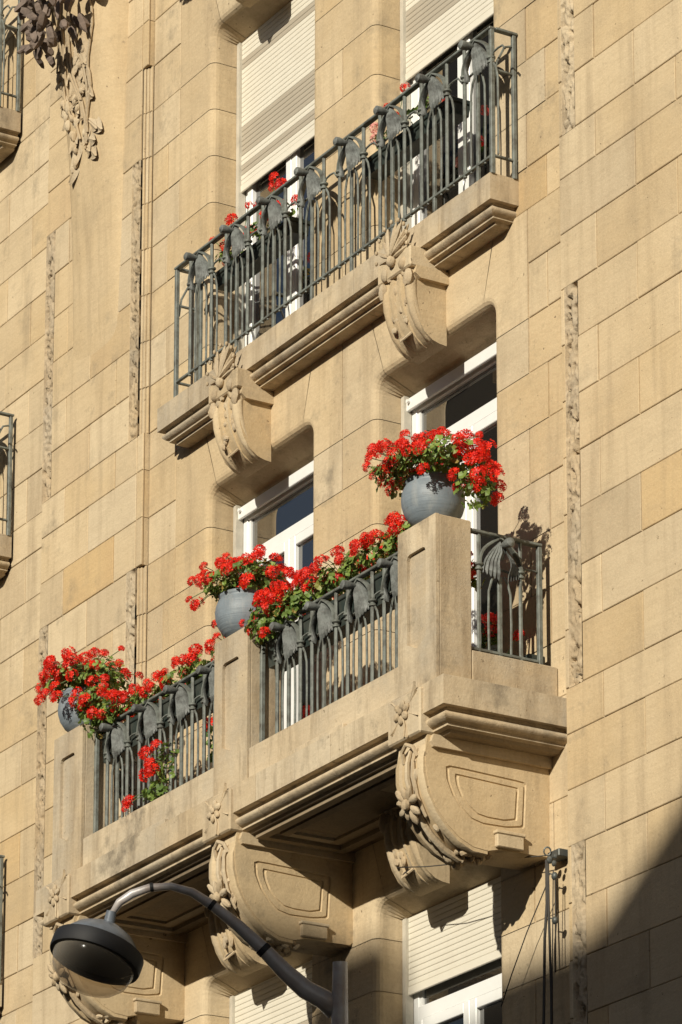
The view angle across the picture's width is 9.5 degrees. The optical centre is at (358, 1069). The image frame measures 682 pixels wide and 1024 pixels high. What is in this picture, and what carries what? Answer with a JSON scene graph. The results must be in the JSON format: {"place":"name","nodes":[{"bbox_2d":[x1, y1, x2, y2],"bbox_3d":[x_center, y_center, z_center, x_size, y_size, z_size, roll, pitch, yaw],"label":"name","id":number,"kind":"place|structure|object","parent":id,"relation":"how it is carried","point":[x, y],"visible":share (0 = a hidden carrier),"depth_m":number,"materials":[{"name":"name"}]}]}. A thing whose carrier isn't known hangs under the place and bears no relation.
{"place":"outdoors","nodes":[
{"label":"outdoors","id":0,"kind":"place"},
{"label":"ground","id":1,"kind":"structure","parent":0,"visible":0},
{"bbox_2d":[0,0,681,1023],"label":"apartment building","id":2,"kind":"structure","parent":1,"relation":"on","point":[158,140],"depth_m":26.39,"materials":[{"name":"stone"}]},
{"bbox_2d":[0,855,4,1006],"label":"stone balcony","id":3,"kind":"structure","parent":2,"relation":"attached to","point":[2,857],"depth_m":30.06,"materials":[{"name":"stone"}]},
{"bbox_2d":[0,411,13,578],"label":"stone balcony","id":4,"kind":"structure","parent":2,"relation":"attached to","point":[5,547],"depth_m":30.80,"materials":[{"name":"stone"}]},
{"bbox_2d":[0,0,21,162],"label":"stone balcony","id":5,"kind":"structure","parent":2,"relation":"attached to","point":[10,123],"depth_m":31.59,"materials":[{"name":"stone"}]},
{"bbox_2d":[236,0,258,7],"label":"stone balcony","id":6,"kind":"structure","parent":2,"relation":"attached to","point":[249,3],"depth_m":28.37,"materials":[{"name":"stone"}]},
{"bbox_2d":[229,960,311,1023],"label":"window","id":7,"kind":"structure","parent":2,"relation":"in","point":[270,1001],"depth_m":26.84,"materials":[{"name":"white plastic"}]},
{"bbox_2d":[233,460,313,728],"bbox_3d":[-0.463,-2.705,27.280,0.125,2.665,1.363,8,-16,-30],"label":"window","id":8,"kind":"structure","parent":2,"relation":"in","point":[280,519],"depth_m":27.56,"materials":[{"name":"white plastic"}]},
{"bbox_2d":[236,0,314,350],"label":"window","id":9,"kind":"structure","parent":2,"relation":"in","point":[275,107],"depth_m":28.36,"materials":[{"name":"white plastic"}]},
{"bbox_2d":[35,513,566,1023],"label":"stone balcony","id":10,"kind":"structure","parent":2,"relation":"attached to","point":[447,737],"depth_m":25.04,"materials":[{"name":"stone"}]},
{"bbox_2d":[33,645,143,731],"bbox_3d":[-1.802,-2.562,27.609,0.747,0.588,0.936,8,-16,-30],"label":"potted geranium","id":11,"kind":"object","parent":10,"relation":"on","point":[85,675],"visible":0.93,"depth_m":27.47,"materials":[{"name":"red plant"}]},
{"bbox_2d":[77,620,224,765],"bbox_3d":[-1.293,-2.451,26.694,0.486,0.494,1.947,8,-16,-30],"label":"flower box","id":12,"kind":"object","parent":10,"relation":"attached to","point":[104,713],"visible":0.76,"depth_m":26.82,"materials":[{"name":"red plant"}]},
{"bbox_2d":[121,715,212,811],"bbox_3d":[-1.241,-1.988,26.374,0.911,0.500,0.211,-13,-19,42],"label":"trailing geranium","id":13,"kind":"object","parent":10,"relation":"hanging from","point":[148,771],"visible":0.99,"depth_m":26.40,"materials":[{"name":"red plant"}]},
{"bbox_2d":[184,544,296,637],"bbox_3d":[-0.735,-3.001,25.868,0.744,0.612,0.826,8,-16,-30],"label":"potted geranium","id":14,"kind":"object","parent":10,"relation":"on","point":[235,597],"visible":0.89,"depth_m":25.69,"materials":[{"name":"red plant"}]},
{"bbox_2d":[238,511,411,671],"bbox_3d":[-0.117,-2.779,24.791,0.456,0.795,1.935,9,-16,-33],"label":"flower box","id":15,"kind":"object","parent":10,"relation":"attached to","point":[285,605],"visible":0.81,"depth_m":24.88,"materials":[{"name":"red plant"}]},
{"bbox_2d":[362,426,506,525],"bbox_3d":[0.445,-3.450,23.987,0.866,0.589,0.922,-1,-14,6],"label":"potted geranium","id":16,"kind":"object","parent":10,"relation":"on","point":[428,489],"visible":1,"depth_m":23.78,"materials":[{"name":"red plant"}]},
{"bbox_2d":[471,551,544,664],"bbox_3d":[0.715,-2.529,24.072,0.584,0.877,0.599,8,-16,-30],"label":"potted geranium","id":17,"kind":"object","parent":10,"relation":"on","point":[474,585],"visible":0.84,"depth_m":23.93,"materials":[{"name":"red plant"}]},
{"bbox_2d":[157,26,518,477],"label":"stone balcony","id":18,"kind":"structure","parent":2,"relation":"attached to","point":[400,283],"depth_m":26.40,"materials":[{"name":"stone"}]},
{"bbox_2d":[208,171,309,292],"bbox_3d":[-0.708,-5.740,27.848,0.216,0.572,1.164,8,-16,-30],"label":"flower box","id":19,"kind":"object","parent":18,"relation":"attached to","point":[256,247],"visible":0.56,"depth_m":27.70,"materials":[{"name":"red plant"}]},
{"bbox_2d":[366,82,469,180],"bbox_3d":[0.360,-6.123,26.144,0.188,0.505,1.070,8,-16,-30],"label":"flower box","id":20,"kind":"object","parent":18,"relation":"attached to","point":[414,128],"visible":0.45,"depth_m":26.06,"materials":[{"name":"grey metal"}]},
{"bbox_2d":[400,0,574,231],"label":"window","id":21,"kind":"structure","parent":2,"relation":"in","point":[431,31],"depth_m":26.45,"materials":[{"name":"white plastic"}]},
{"bbox_2d":[401,342,582,660],"bbox_3d":[0.855,-3.121,25.540,0.540,3.245,1.470,8,-16,-30],"label":"window","id":22,"kind":"structure","parent":2,"relation":"in","point":[465,397],"depth_m":25.58,"materials":[{"name":"white plastic"}]},
{"bbox_2d":[402,847,587,1023],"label":"window","id":23,"kind":"structure","parent":2,"relation":"in","point":[452,948],"depth_m":24.93,"materials":[{"name":"white plastic"}]},
{"bbox_2d":[543,846,567,866],"bbox_3d":[1.136,-1.217,23.536,0.128,0.138,0.138,8,-16,-30],"label":"wall hook","id":24,"kind":"object","parent":2,"relation":"attached to","point":[554,857],"depth_m":23.51,"materials":[{"name":"metal"}]},
{"bbox_2d":[397,855,544,867],"bbox_3d":[0.649,-1.225,24.118,0.022,0.261,1.382,10,-17,-37],"label":"wire","id":25,"kind":"object","parent":24,"relation":"attached to","point":[445,864],"visible":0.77,"depth_m":24.39,"materials":[{"name":"metal"}]},
{"bbox_2d":[501,872,549,1006],"bbox_3d":[0.962,-0.748,23.636,0.006,0.681,0.529,8,-16,-30],"label":"wire","id":26,"kind":"object","parent":24,"relation":"hanging from","point":[522,944],"visible":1,"depth_m":23.66,"materials":[{"name":"metal"}]},
{"bbox_2d":[542,859,547,1023],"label":"rope","id":27,"kind":"object","parent":24,"relation":"hanging from","point":[544,966],"visible":1,"depth_m":23.44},
{"bbox_2d":[546,861,551,1023],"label":"rope","id":28,"kind":"object","parent":24,"relation":"hanging from","point":[549,929],"visible":1,"depth_m":23.41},
{"bbox_2d":[548,872,557,879],"bbox_3d":[1.109,-1.109,23.473,0.034,0.061,0.093,8,-16,-30],"label":"pulley","id":29,"kind":"object","parent":24,"relation":"hanging from","point":[554,875],"visible":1,"depth_m":23.44,"materials":[{"name":"metal"}]},
{"bbox_2d":[552,870,553,1023],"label":"rope","id":30,"kind":"object","parent":29,"relation":"hanging from","point":[552,944],"visible":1,"depth_m":23.38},
{"bbox_2d":[549,916,557,923],"bbox_3d":[1.108,-0.853,23.411,0.034,0.060,0.093,8,-16,-30],"label":"pulley","id":31,"kind":"object","parent":30,"relation":"hanging from","point":[554,919],"visible":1,"depth_m":23.38,"materials":[{"name":"metal"}]},
{"bbox_2d":[554,879,556,972],"bbox_3d":[1.123,-0.835,23.381,0.007,0.581,0.011,8,-16,-30],"label":"rope","id":32,"kind":"object","parent":29,"relation":"hanging from","point":[555,924],"visible":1,"depth_m":23.39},
{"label":"pavement","id":33,"kind":"structure","parent":0,"visible":0},
{"bbox_2d":[50,882,347,1023],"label":"street lamp","id":34,"kind":"object","parent":33,"relation":"on","point":[105,951],"visible":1,"depth_m":24.56,"materials":[{"name":"black metal"}]}
]}

